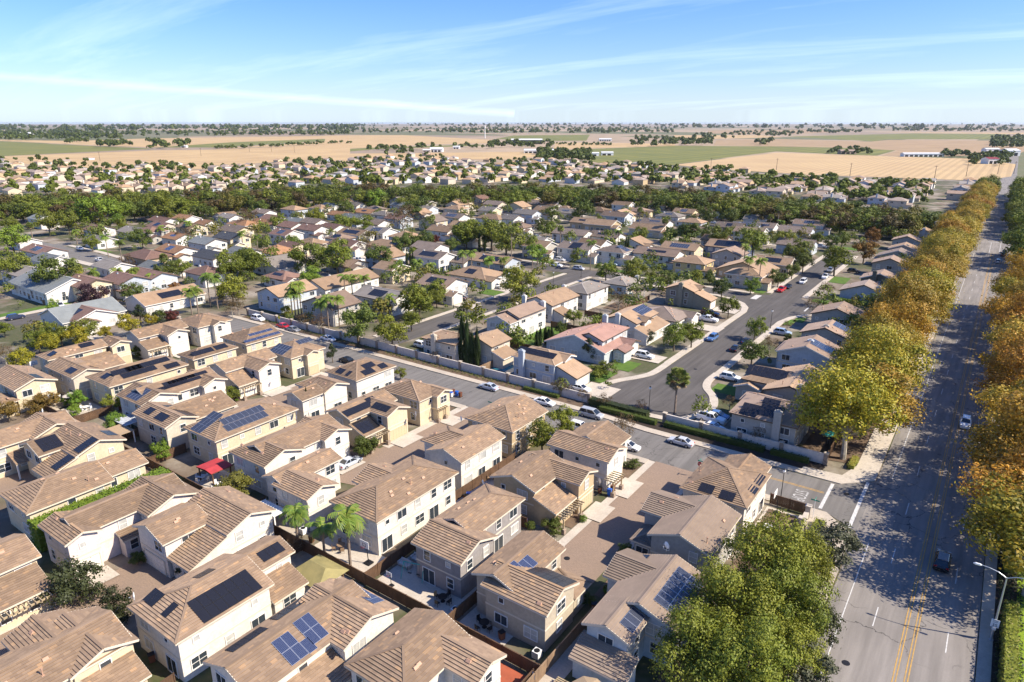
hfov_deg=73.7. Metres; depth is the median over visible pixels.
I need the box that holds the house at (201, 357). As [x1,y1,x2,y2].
[177,342,237,370]
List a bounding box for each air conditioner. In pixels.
[299,526,307,534]
[532,647,541,659]
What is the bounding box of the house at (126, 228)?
[116,225,139,239]
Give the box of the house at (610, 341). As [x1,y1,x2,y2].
[544,314,640,364]
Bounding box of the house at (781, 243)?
[775,237,818,254]
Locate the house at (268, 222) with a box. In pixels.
[252,218,278,231]
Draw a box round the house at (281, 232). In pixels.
[268,228,304,244]
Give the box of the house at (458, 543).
[410,483,525,598]
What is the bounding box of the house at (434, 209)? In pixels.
[419,205,438,213]
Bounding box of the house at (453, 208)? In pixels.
[442,205,469,214]
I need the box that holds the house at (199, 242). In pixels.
[187,235,227,251]
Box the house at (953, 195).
[946,190,967,200]
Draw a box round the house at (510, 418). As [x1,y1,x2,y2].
[464,394,548,456]
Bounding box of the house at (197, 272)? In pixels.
[183,265,230,287]
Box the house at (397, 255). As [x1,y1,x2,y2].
[364,247,405,266]
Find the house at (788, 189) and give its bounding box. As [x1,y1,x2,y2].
[775,185,793,194]
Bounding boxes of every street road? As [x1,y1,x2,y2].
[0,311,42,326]
[219,315,875,530]
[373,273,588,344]
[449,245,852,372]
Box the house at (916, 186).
[910,185,927,195]
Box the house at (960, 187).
[952,185,968,190]
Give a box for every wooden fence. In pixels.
[46,405,202,489]
[73,404,112,421]
[121,427,138,440]
[147,443,186,462]
[160,672,175,681]
[273,524,364,583]
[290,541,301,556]
[363,537,415,584]
[364,573,539,671]
[448,589,476,619]
[455,452,514,500]
[480,360,492,368]
[510,341,531,348]
[521,516,526,528]
[521,668,533,681]
[526,606,592,681]
[551,321,580,329]
[584,310,602,316]
[614,295,649,311]
[769,493,805,512]
[828,431,842,457]
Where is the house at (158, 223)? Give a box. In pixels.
[145,221,175,232]
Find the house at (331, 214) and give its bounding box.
[326,210,353,220]
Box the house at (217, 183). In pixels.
[209,180,225,189]
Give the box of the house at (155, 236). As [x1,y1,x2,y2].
[136,226,168,243]
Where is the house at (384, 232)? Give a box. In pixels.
[364,225,397,239]
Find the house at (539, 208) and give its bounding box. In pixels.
[533,205,556,219]
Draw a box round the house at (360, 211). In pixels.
[353,208,375,214]
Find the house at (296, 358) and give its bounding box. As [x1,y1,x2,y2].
[268,337,325,378]
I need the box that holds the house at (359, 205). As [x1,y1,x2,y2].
[345,201,366,211]
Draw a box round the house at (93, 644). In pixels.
[0,605,151,681]
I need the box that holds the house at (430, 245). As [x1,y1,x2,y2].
[409,240,450,251]
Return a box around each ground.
[0,124,1023,681]
[0,136,349,146]
[0,141,150,155]
[0,163,968,681]
[0,302,69,316]
[4,145,349,169]
[168,139,324,146]
[218,141,324,148]
[309,152,535,160]
[325,135,489,149]
[350,144,480,150]
[478,289,503,295]
[498,135,588,140]
[520,326,558,345]
[554,142,674,148]
[564,146,674,164]
[589,370,615,382]
[609,361,640,371]
[674,135,774,138]
[675,146,895,163]
[679,153,1015,180]
[708,129,841,133]
[712,383,735,395]
[714,139,1023,155]
[752,290,765,292]
[783,319,796,325]
[787,133,1006,140]
[793,317,806,322]
[828,276,850,283]
[835,246,856,250]
[890,132,1023,133]
[1017,567,1023,680]
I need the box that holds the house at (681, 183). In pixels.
[671,179,687,188]
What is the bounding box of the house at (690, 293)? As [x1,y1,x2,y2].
[664,279,717,308]
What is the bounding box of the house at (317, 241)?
[301,237,328,252]
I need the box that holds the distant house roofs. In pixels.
[0,152,977,195]
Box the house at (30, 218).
[27,214,59,228]
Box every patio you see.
[49,396,70,409]
[60,400,104,414]
[194,470,228,487]
[272,515,300,534]
[305,575,363,592]
[314,533,385,571]
[378,556,476,614]
[455,478,493,502]
[459,606,512,644]
[500,662,525,681]
[539,630,586,681]
[755,506,798,524]
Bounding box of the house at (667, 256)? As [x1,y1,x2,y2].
[632,245,685,269]
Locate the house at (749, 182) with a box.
[736,179,754,186]
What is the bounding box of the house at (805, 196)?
[800,193,822,200]
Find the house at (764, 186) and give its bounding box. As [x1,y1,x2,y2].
[757,184,770,188]
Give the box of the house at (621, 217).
[600,211,633,225]
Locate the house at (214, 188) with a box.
[210,185,221,190]
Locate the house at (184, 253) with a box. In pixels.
[154,243,198,263]
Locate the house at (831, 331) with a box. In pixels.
[799,319,854,355]
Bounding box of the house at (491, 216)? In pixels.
[474,213,502,226]
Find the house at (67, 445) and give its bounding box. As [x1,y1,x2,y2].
[18,422,126,478]
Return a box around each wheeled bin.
[147,651,155,663]
[308,535,314,542]
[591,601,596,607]
[598,485,601,492]
[607,488,611,495]
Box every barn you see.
[430,147,443,151]
[511,139,541,143]
[524,149,553,152]
[599,138,611,140]
[601,151,613,154]
[837,150,856,153]
[900,152,944,156]
[980,157,999,163]
[981,148,999,150]
[999,148,1020,155]
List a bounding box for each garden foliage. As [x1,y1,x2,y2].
[0,160,935,201]
[0,183,898,413]
[0,184,923,390]
[1,187,913,385]
[20,183,918,336]
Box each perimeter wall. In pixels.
[246,308,591,402]
[662,411,829,465]
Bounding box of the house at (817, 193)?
[807,191,826,195]
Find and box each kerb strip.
[0,593,77,634]
[262,373,327,396]
[382,406,467,447]
[558,460,654,545]
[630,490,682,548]
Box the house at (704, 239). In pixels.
[700,234,733,249]
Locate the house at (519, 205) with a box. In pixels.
[505,201,531,213]
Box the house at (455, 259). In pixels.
[449,253,470,269]
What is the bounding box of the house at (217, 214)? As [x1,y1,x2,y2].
[211,211,238,221]
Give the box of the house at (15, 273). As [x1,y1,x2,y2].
[0,263,50,283]
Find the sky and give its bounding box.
[0,0,1023,123]
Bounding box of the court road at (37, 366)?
[0,347,42,370]
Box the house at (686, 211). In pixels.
[672,208,699,218]
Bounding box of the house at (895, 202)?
[887,197,912,208]
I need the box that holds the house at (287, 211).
[280,205,308,217]
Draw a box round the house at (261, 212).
[251,208,276,217]
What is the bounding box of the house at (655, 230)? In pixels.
[628,222,669,238]
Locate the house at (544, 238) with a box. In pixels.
[510,234,553,248]
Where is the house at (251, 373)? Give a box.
[207,348,281,400]
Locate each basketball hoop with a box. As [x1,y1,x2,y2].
[360,539,373,565]
[386,571,394,586]
[773,488,780,514]
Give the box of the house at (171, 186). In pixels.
[164,183,183,191]
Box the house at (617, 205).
[611,201,635,210]
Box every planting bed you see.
[234,392,258,401]
[242,315,598,409]
[561,511,583,527]
[594,580,607,597]
[598,410,825,470]
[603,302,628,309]
[615,466,639,484]
[655,509,806,681]
[802,400,873,464]
[991,257,1016,681]
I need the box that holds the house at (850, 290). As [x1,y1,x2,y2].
[839,279,883,300]
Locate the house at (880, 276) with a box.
[859,269,897,285]
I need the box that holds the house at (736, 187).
[722,182,739,191]
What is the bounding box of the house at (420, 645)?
[344,608,506,681]
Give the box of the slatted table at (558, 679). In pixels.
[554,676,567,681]
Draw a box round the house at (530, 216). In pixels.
[512,208,541,223]
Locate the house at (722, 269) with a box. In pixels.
[716,257,779,276]
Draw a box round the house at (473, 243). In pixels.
[448,233,481,247]
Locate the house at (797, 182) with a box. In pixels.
[790,181,808,189]
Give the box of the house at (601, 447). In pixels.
[546,420,630,497]
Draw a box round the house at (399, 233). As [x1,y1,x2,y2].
[387,230,420,239]
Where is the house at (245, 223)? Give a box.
[226,220,259,231]
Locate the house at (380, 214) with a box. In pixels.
[369,211,391,219]
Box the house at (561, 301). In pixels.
[521,286,579,322]
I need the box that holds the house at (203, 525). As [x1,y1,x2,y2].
[132,485,275,578]
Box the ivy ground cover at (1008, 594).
[992,483,1023,681]
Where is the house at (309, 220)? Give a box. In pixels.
[299,217,329,224]
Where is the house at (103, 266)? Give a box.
[90,259,134,275]
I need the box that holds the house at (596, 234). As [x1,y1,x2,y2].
[590,230,625,244]
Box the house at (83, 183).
[80,180,94,186]
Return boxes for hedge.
[27,466,171,552]
[523,385,560,398]
[588,396,649,416]
[597,404,657,425]
[663,420,765,452]
[769,447,810,463]
[783,251,812,256]
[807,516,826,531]
[834,297,867,305]
[997,599,1020,681]
[1003,266,1017,573]
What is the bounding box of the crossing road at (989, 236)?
[790,220,1001,237]
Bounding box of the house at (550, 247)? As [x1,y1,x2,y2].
[521,239,558,260]
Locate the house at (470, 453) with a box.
[420,423,505,489]
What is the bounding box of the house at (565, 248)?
[556,240,601,263]
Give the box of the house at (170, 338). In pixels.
[123,319,189,358]
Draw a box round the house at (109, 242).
[85,235,118,248]
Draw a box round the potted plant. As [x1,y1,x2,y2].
[498,628,505,640]
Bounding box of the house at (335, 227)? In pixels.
[322,222,349,235]
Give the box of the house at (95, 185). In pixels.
[88,182,103,188]
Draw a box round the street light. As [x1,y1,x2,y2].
[973,562,1023,640]
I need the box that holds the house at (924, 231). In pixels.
[914,227,931,238]
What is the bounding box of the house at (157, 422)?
[131,390,237,448]
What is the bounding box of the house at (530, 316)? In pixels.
[484,300,545,336]
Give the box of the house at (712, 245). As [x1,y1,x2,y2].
[705,238,754,257]
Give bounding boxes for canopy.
[196,458,232,486]
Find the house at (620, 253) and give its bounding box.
[595,245,634,265]
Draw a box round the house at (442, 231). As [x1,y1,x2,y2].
[426,224,452,241]
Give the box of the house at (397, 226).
[383,213,413,228]
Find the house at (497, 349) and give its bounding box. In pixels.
[420,329,516,368]
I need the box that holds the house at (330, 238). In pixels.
[324,233,355,240]
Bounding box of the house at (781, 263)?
[756,254,796,275]
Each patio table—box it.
[337,542,344,549]
[438,593,447,602]
[479,618,488,628]
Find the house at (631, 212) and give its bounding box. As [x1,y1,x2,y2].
[617,208,635,221]
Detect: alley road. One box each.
[0,469,37,497]
[0,557,175,655]
[235,376,327,405]
[340,407,478,485]
[560,461,692,589]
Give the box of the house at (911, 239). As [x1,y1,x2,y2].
[891,233,922,246]
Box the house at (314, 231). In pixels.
[295,223,329,239]
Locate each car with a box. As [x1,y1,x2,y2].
[5,313,25,320]
[29,360,37,366]
[251,313,264,321]
[276,322,288,328]
[286,325,300,331]
[320,334,335,341]
[339,356,354,362]
[339,455,362,469]
[413,339,423,348]
[478,382,498,391]
[533,396,555,406]
[554,256,565,260]
[568,419,584,429]
[570,383,590,391]
[573,265,584,270]
[578,405,603,419]
[627,440,640,451]
[635,349,654,359]
[667,436,694,447]
[696,410,726,424]
[699,314,718,322]
[700,309,719,316]
[704,420,724,427]
[706,332,718,341]
[706,409,729,419]
[719,370,740,381]
[729,344,739,351]
[741,337,751,343]
[773,327,791,335]
[777,285,785,292]
[785,283,791,288]
[799,277,806,283]
[821,273,829,278]
[827,267,833,272]
[847,268,860,272]
[932,549,952,573]
[959,414,971,429]
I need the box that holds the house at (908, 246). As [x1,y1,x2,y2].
[888,242,918,253]
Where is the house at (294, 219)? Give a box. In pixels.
[287,217,303,221]
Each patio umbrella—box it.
[573,676,600,681]
[822,431,834,441]
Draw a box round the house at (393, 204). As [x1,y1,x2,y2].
[389,201,411,213]
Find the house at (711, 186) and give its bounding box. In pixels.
[704,183,716,190]
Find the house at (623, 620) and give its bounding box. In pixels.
[568,548,705,681]
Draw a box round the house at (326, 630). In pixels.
[202,576,398,681]
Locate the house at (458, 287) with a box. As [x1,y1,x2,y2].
[414,273,468,305]
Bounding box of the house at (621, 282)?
[601,275,640,294]
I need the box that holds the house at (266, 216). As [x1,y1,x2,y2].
[260,214,287,218]
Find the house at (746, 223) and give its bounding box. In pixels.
[733,221,761,226]
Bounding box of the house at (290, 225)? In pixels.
[276,220,302,229]
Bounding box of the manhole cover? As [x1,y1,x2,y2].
[842,660,849,665]
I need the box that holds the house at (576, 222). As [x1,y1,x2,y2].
[569,217,587,229]
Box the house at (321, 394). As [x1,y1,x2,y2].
[283,375,349,422]
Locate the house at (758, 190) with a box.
[749,187,765,194]
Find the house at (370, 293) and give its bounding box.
[352,284,413,315]
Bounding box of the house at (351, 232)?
[336,227,374,240]
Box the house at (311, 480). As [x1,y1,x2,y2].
[261,447,342,530]
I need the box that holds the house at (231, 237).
[212,231,251,247]
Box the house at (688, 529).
[630,489,741,574]
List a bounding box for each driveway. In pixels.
[79,565,119,587]
[87,331,115,339]
[263,386,290,396]
[311,372,327,376]
[339,460,364,473]
[391,432,422,447]
[441,415,464,425]
[454,302,481,308]
[493,287,511,292]
[577,382,602,395]
[583,501,614,521]
[596,385,620,397]
[614,477,643,498]
[631,354,666,362]
[694,324,723,331]
[695,411,731,426]
[713,307,739,313]
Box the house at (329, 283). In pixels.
[309,267,378,295]
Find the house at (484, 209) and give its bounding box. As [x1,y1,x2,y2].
[478,206,501,215]
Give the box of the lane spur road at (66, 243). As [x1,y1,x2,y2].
[53,235,117,245]
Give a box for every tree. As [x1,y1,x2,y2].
[0,193,11,205]
[0,194,29,212]
[0,203,20,218]
[0,215,21,227]
[0,224,31,253]
[0,251,35,279]
[0,320,15,337]
[0,343,11,363]
[0,400,20,422]
[2,203,41,221]
[3,346,35,365]
[12,192,42,212]
[16,200,51,216]
[22,326,48,351]
[22,395,47,413]
[25,222,33,237]
[26,255,80,282]
[27,194,45,211]
[30,391,60,405]
[31,192,60,207]
[33,211,60,235]
[33,332,60,350]
[34,553,107,609]
[35,192,64,204]
[44,198,72,210]
[44,321,72,346]
[47,198,80,218]
[49,189,73,199]
[52,209,78,234]
[58,192,80,201]
[59,324,89,343]
[61,199,93,213]
[66,188,87,195]
[69,318,99,341]
[71,192,116,221]
[71,229,80,244]
[75,283,110,302]
[77,191,99,197]
[80,234,101,250]
[81,197,97,215]
[86,267,99,275]
[96,201,114,217]
[96,325,113,337]
[96,584,132,626]
[99,233,110,256]
[99,393,120,410]
[100,194,128,202]
[101,189,122,196]
[106,197,131,216]
[107,213,126,228]
[109,267,122,273]
[111,187,135,198]
[112,240,125,260]
[114,191,140,207]
[115,313,141,330]
[118,252,135,263]
[118,281,145,297]
[121,199,143,220]
[126,190,142,198]
[126,226,153,248]
[126,267,139,274]
[131,192,153,210]
[131,304,149,323]
[133,200,158,217]
[141,189,175,216]
[151,309,167,321]
[152,257,181,275]
[155,225,164,235]
[158,253,166,260]
[163,195,186,212]
[164,309,179,320]
[166,190,180,202]
[167,281,180,287]
[171,258,192,278]
[173,187,195,197]
[173,196,201,214]
[175,228,191,234]
[180,288,196,314]
[181,189,201,203]
[183,220,192,225]
[188,285,202,313]
[189,186,216,206]
[189,203,212,218]
[198,272,213,307]
[200,188,224,198]
[200,197,229,214]
[205,273,221,308]
[206,192,223,206]
[212,467,257,493]
[213,249,229,263]
[215,185,234,193]
[215,253,246,277]
[216,273,247,305]
[217,191,246,212]
[218,190,244,206]
[221,300,239,317]
[229,187,254,196]
[230,296,246,314]
[231,247,260,271]
[234,192,255,214]
[234,246,273,271]
[237,208,257,220]
[237,230,246,242]
[248,190,267,204]
[251,234,261,248]
[252,199,268,209]
[256,189,276,199]
[256,194,278,209]
[262,181,281,193]
[267,212,287,221]
[270,192,296,209]
[274,188,295,200]
[277,185,297,195]
[278,502,309,536]
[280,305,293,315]
[283,288,296,318]
[285,234,299,241]
[285,281,299,319]
[287,186,308,201]
[287,238,326,273]
[288,190,308,206]
[292,288,304,318]
[293,280,305,313]
[295,311,310,323]
[298,184,314,195]
[299,265,322,280]
[303,207,324,218]
[304,516,339,551]
[305,182,327,197]
[306,188,323,205]
[310,313,326,333]
[311,297,324,326]
[315,184,337,199]
[315,187,335,203]
[318,294,334,328]
[320,236,352,273]
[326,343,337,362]
[326,503,365,564]
[327,180,346,190]
[327,192,349,204]
[329,294,344,326]
[330,213,350,225]
[333,191,353,197]
[336,200,353,210]
[337,274,350,288]
[339,300,377,344]
[340,183,361,194]
[341,185,364,200]
[344,274,358,293]
[345,216,356,226]
[351,436,379,456]
[352,189,374,206]
[355,182,376,190]
[355,214,373,228]
[356,274,370,284]
[357,239,370,252]
[357,435,379,454]
[363,187,387,206]
[364,243,392,261]
[366,188,387,205]
[371,296,388,313]
[372,313,410,344]
[373,182,389,191]
[383,293,396,314]
[386,186,400,202]
[386,204,416,230]
[389,259,408,278]
[391,232,412,250]
[393,194,417,205]
[397,188,419,199]
[397,286,434,313]
[401,309,421,330]
[402,199,423,218]
[402,231,421,246]
[403,181,426,193]
[404,284,435,316]
[410,195,431,205]
[411,186,428,195]
[411,258,422,267]
[416,229,434,241]
[420,183,438,198]
[420,188,440,201]
[424,262,436,272]
[424,278,448,296]
[429,289,444,307]
[432,234,439,241]
[435,186,459,199]
[435,191,454,207]
[438,184,452,195]
[443,236,458,252]
[449,190,472,203]
[449,218,481,244]
[451,184,471,198]
[451,219,482,249]
[456,188,470,197]
[457,250,466,267]
[457,313,464,362]
[463,317,471,363]
[465,249,475,265]
[466,180,483,195]
[467,183,485,201]
[469,331,474,364]
[473,216,506,250]
[474,328,480,365]
[478,183,496,197]
[478,233,480,252]
[481,220,498,242]
[482,257,494,268]
[483,234,485,251]
[484,189,509,200]
[485,184,503,190]
[487,187,509,198]
[490,221,526,255]
[498,256,509,268]
[500,183,518,191]
[500,262,540,301]
[502,184,517,193]
[502,191,524,202]
[507,227,514,256]
[511,188,537,198]
[512,188,534,202]
[516,182,529,190]
[517,328,528,338]
[518,233,537,248]
[523,185,541,196]
[525,181,541,195]
[525,414,560,449]
[526,243,547,264]
[527,250,537,267]
[534,218,549,232]
[534,331,539,346]
[537,184,556,199]
[538,190,559,202]
[538,327,542,345]
[542,182,559,190]
[543,326,546,343]
[544,205,560,220]
[546,327,550,343]
[546,403,577,430]
[554,187,574,205]
[554,321,566,332]
[557,225,563,242]
[560,184,574,190]
[565,192,587,203]
[565,308,582,324]
[569,188,584,199]
[570,198,595,216]
[573,186,594,193]
[578,189,601,205]
[582,337,596,358]
[584,187,605,200]
[586,239,596,269]
[587,181,610,194]
[589,365,608,375]
[591,189,618,208]
[595,261,618,280]
[601,191,621,205]
[606,183,625,194]
[607,288,628,308]
[611,410,636,434]
[613,188,634,201]
[614,229,622,241]
[616,185,642,198]
[620,191,643,205]
[621,257,648,277]
[634,226,647,238]
[635,182,660,194]
[635,192,652,206]
[637,207,642,221]
[638,193,667,208]
[645,270,657,280]
[648,591,749,681]
[649,189,665,200]
[650,187,670,196]
[650,194,678,211]
[658,190,677,205]
[658,270,678,286]
[661,319,687,350]
[662,218,667,229]
[665,227,678,240]
[665,367,690,413]
[666,184,689,193]
[669,193,694,208]
[675,223,699,242]
[676,190,695,207]
[676,223,698,238]
[679,548,788,642]
[681,184,703,195]
[682,320,706,347]
[687,192,710,211]
[689,189,712,206]
[690,270,703,280]
[690,608,806,681]
[696,223,713,235]
[698,196,721,206]
[698,206,718,221]
[704,268,716,283]
[707,198,742,220]
[708,223,733,238]
[709,193,732,210]
[711,275,732,297]
[712,189,734,203]
[718,294,740,317]
[718,500,823,600]
[720,200,748,214]
[720,208,738,221]
[723,194,747,204]
[725,190,747,199]
[735,203,765,219]
[736,227,770,255]
[736,548,841,641]
[737,197,755,206]
[738,339,770,363]
[740,243,750,255]
[742,192,767,204]
[743,256,757,270]
[743,276,762,293]
[744,315,768,339]
[746,196,765,208]
[748,201,776,221]
[755,257,767,275]
[756,194,776,202]
[757,207,790,224]
[760,526,838,594]
[761,335,778,351]
[766,268,789,287]
[767,214,773,225]
[769,191,795,208]
[771,202,803,221]
[772,611,830,681]
[773,200,796,212]
[773,228,796,241]
[776,206,782,223]
[780,197,809,216]
[780,637,840,681]
[782,359,913,459]
[783,237,810,258]
[786,262,801,278]
[789,197,819,208]
[793,251,815,272]
[793,604,846,647]
[795,201,824,218]
[799,204,832,219]
[804,298,820,310]
[804,519,868,571]
[808,194,831,206]
[810,206,844,230]
[810,361,931,435]
[811,231,825,242]
[816,281,834,298]
[821,244,855,275]
[822,208,860,234]
[823,197,845,208]
[823,233,842,247]
[827,322,940,394]
[833,231,851,246]
[837,322,929,384]
[838,202,866,221]
[840,309,930,365]
[846,213,883,231]
[849,201,878,209]
[849,205,881,222]
[851,238,881,263]
[858,292,938,343]
[861,208,889,225]
[862,211,902,237]
[863,202,898,216]
[864,227,881,241]
[868,272,959,325]
[871,215,915,237]
[871,270,943,320]
[872,308,940,342]
[881,206,904,215]
[881,264,963,315]
[890,210,921,227]
[892,251,967,278]
[896,211,922,234]
[897,204,922,213]
[901,258,950,285]
[903,262,961,300]
[906,246,968,283]
[908,214,935,233]
[913,241,971,267]
[915,234,973,265]
[915,244,972,277]
[916,211,941,228]
[917,230,977,252]
[918,233,968,272]
[920,207,941,218]
[923,225,980,253]
[930,212,979,240]
[932,217,971,234]
[936,214,982,235]
[938,225,981,250]
[943,205,985,226]
[949,384,1023,483]
[949,437,1023,510]
[950,469,1023,595]
[954,197,990,213]
[955,194,996,215]
[955,198,984,212]
[955,200,992,218]
[955,207,984,234]
[957,191,994,202]
[959,199,986,214]
[960,187,995,208]
[964,188,990,194]
[964,381,1023,455]
[965,182,998,194]
[967,188,996,202]
[967,341,1023,405]
[968,194,995,210]
[969,181,999,194]
[972,313,1023,376]
[975,184,996,194]
[976,179,999,189]
[978,291,1022,317]
[979,377,1023,413]
[981,281,1023,315]
[981,315,1023,350]
[982,325,1023,378]
[986,177,1001,192]
[987,173,1000,180]
[987,247,1023,292]
[987,273,1023,298]
[988,290,1023,328]
[997,200,1023,221]
[998,223,1023,245]
[1000,264,1023,281]
[1001,227,1023,256]
[1002,230,1023,257]
[1004,189,1023,210]
[1005,183,1023,199]
[1006,181,1023,196]
[1006,203,1023,221]
[1006,204,1023,215]
[1006,207,1023,226]
[1006,207,1023,229]
[1007,210,1023,229]
[1011,177,1023,184]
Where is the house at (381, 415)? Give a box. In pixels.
[324,389,409,453]
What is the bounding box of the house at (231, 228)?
[216,224,253,238]
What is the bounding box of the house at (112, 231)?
[82,224,116,235]
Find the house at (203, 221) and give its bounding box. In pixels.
[194,219,218,231]
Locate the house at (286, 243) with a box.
[276,240,308,255]
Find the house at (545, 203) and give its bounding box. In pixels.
[538,201,560,206]
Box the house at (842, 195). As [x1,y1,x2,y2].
[833,192,848,200]
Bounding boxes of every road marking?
[793,489,808,500]
[818,483,833,508]
[828,543,868,654]
[848,482,869,527]
[891,256,990,681]
[892,252,974,478]
[895,255,991,681]
[903,255,993,681]
[907,255,994,681]
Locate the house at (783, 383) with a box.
[733,364,821,410]
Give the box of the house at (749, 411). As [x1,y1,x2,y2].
[729,391,810,445]
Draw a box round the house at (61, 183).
[54,180,65,188]
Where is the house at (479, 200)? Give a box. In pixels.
[472,194,489,206]
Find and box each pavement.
[0,304,68,319]
[69,245,123,257]
[76,260,93,266]
[228,315,801,472]
[325,364,334,369]
[373,273,566,336]
[432,277,591,332]
[450,250,569,266]
[450,401,465,408]
[548,432,648,463]
[595,362,718,419]
[597,277,747,363]
[615,273,753,293]
[715,314,811,373]
[764,494,785,504]
[767,255,824,293]
[787,508,851,681]
[799,466,874,483]
[802,256,857,297]
[857,253,966,479]
[975,261,1013,681]
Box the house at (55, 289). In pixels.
[9,269,80,304]
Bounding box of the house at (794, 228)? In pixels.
[777,225,815,238]
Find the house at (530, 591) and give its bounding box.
[471,530,591,651]
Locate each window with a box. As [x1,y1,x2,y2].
[0,448,6,458]
[0,461,11,473]
[0,610,12,626]
[8,503,14,511]
[21,388,32,397]
[22,522,29,534]
[26,449,32,459]
[28,597,40,611]
[34,454,40,463]
[39,383,50,391]
[50,548,56,560]
[67,497,76,504]
[74,353,83,357]
[79,541,86,548]
[86,388,91,398]
[87,452,95,460]
[94,392,99,400]
[95,486,103,493]
[99,657,111,668]
[109,317,115,322]
[111,477,117,486]
[113,385,123,394]
[116,345,124,352]
[117,517,127,529]
[123,399,128,407]
[127,468,140,479]
[129,537,139,549]
[139,618,149,632]
[144,635,154,652]
[146,376,152,382]
[148,422,154,431]
[150,434,156,442]
[153,539,162,553]
[154,349,161,356]
[165,653,178,678]
[167,398,173,404]
[178,393,182,400]
[179,423,186,432]
[181,531,194,543]
[189,387,198,396]
[190,649,207,670]
[191,432,197,441]
[192,633,200,643]
[193,445,200,455]
[197,358,205,366]
[204,336,211,342]
[208,452,213,460]
[213,355,217,361]
[214,670,226,681]
[221,439,227,448]
[222,453,233,463]
[225,631,235,645]
[227,350,231,357]
[235,529,243,542]
[236,457,243,466]
[251,597,257,606]
[251,612,265,628]
[254,465,259,474]
[254,478,261,488]
[255,425,261,434]
[259,519,264,526]
[267,368,271,375]
[269,419,278,429]
[282,491,287,501]
[283,592,296,606]
[284,358,289,364]
[286,413,292,422]
[289,455,295,462]
[290,399,297,407]
[296,366,304,377]
[298,662,307,672]
[309,397,317,406]
[311,409,319,415]
[315,441,320,450]
[317,493,324,505]
[325,463,335,476]
[335,436,340,445]
[336,417,342,424]
[342,524,351,537]
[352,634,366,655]
[355,674,365,681]
[361,533,371,546]
[363,519,369,529]
[377,415,381,423]
[381,533,392,553]
[384,369,390,377]
[396,396,402,403]
[397,506,406,520]
[401,522,407,535]
[410,400,417,408]
[410,412,415,420]
[415,497,420,509]
[415,511,424,525]
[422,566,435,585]
[423,550,430,562]
[425,340,430,346]
[429,503,438,518]
[431,487,436,499]
[440,394,446,403]
[443,478,451,491]
[445,494,450,505]
[445,561,450,568]
[446,576,453,589]
[452,674,461,681]
[465,460,470,469]
[465,473,472,483]
[466,556,472,571]
[478,465,485,475]
[479,450,486,461]
[482,356,486,362]
[483,544,488,558]
[484,669,491,681]
[492,441,499,452]
[492,456,499,465]
[494,533,502,552]
[494,611,507,627]
[496,519,501,530]
[498,596,503,604]
[502,444,507,453]
[509,507,516,519]
[510,521,518,535]
[516,430,519,438]
[516,442,519,451]
[517,488,527,500]
[521,504,526,514]
[523,625,537,642]
[529,371,535,378]
[530,325,533,332]
[542,375,549,383]
[549,345,555,350]
[551,559,556,569]
[554,448,563,458]
[556,596,565,615]
[556,617,561,633]
[571,350,577,355]
[577,594,582,607]
[584,478,588,489]
[593,475,603,490]
[594,354,600,360]
[597,632,613,645]
[614,456,617,466]
[615,352,621,359]
[633,647,638,657]
[634,634,639,646]
[635,544,648,553]
[645,622,661,638]
[649,641,659,655]
[688,551,697,563]
[736,427,746,433]
[758,496,763,514]
[780,427,789,435]
[781,354,789,360]
[799,429,803,443]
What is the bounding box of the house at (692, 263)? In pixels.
[672,255,717,278]
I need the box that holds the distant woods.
[0,122,1023,174]
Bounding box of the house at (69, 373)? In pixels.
[44,353,125,398]
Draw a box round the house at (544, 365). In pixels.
[511,346,591,389]
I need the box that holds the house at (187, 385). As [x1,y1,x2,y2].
[116,366,227,425]
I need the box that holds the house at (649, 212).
[630,207,652,217]
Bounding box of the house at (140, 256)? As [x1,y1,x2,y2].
[122,249,174,264]
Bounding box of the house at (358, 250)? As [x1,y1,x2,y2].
[326,237,366,256]
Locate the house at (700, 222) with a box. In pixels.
[678,218,707,225]
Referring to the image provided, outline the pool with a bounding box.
[491,365,513,373]
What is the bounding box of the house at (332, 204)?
[322,202,343,210]
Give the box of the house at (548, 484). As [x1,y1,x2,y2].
[489,449,597,534]
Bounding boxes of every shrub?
[45,298,59,308]
[58,394,68,405]
[66,388,88,404]
[67,403,81,415]
[103,410,127,427]
[126,550,146,565]
[130,345,140,356]
[144,313,157,324]
[149,437,170,454]
[153,445,171,458]
[174,567,184,575]
[225,385,240,400]
[226,385,238,399]
[286,534,305,549]
[394,367,406,378]
[524,520,535,530]
[541,516,562,535]
[551,379,563,390]
[559,381,572,389]
[577,389,586,397]
[579,514,587,521]
[581,591,595,605]
[597,392,612,402]
[598,360,606,365]
[617,542,632,551]
[623,461,631,468]
[628,458,641,468]
[635,399,646,408]
[647,329,655,341]
[721,395,736,410]
[748,426,765,440]
[783,333,791,340]
[847,454,859,469]
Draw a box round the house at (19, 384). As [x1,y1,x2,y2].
[0,364,57,419]
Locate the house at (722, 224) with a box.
[714,221,745,235]
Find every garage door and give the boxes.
[75,551,102,572]
[120,354,131,364]
[143,548,166,576]
[171,342,188,354]
[180,257,190,263]
[216,334,225,341]
[261,377,280,391]
[309,363,318,374]
[336,446,349,457]
[355,250,363,256]
[389,422,407,440]
[439,405,449,419]
[452,296,461,304]
[492,281,499,288]
[577,373,588,384]
[579,489,592,511]
[607,466,622,488]
[631,344,638,355]
[710,300,715,308]
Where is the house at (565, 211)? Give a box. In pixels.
[556,208,580,219]
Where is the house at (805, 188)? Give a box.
[795,184,807,190]
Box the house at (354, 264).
[326,257,368,272]
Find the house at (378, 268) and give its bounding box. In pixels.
[371,260,410,283]

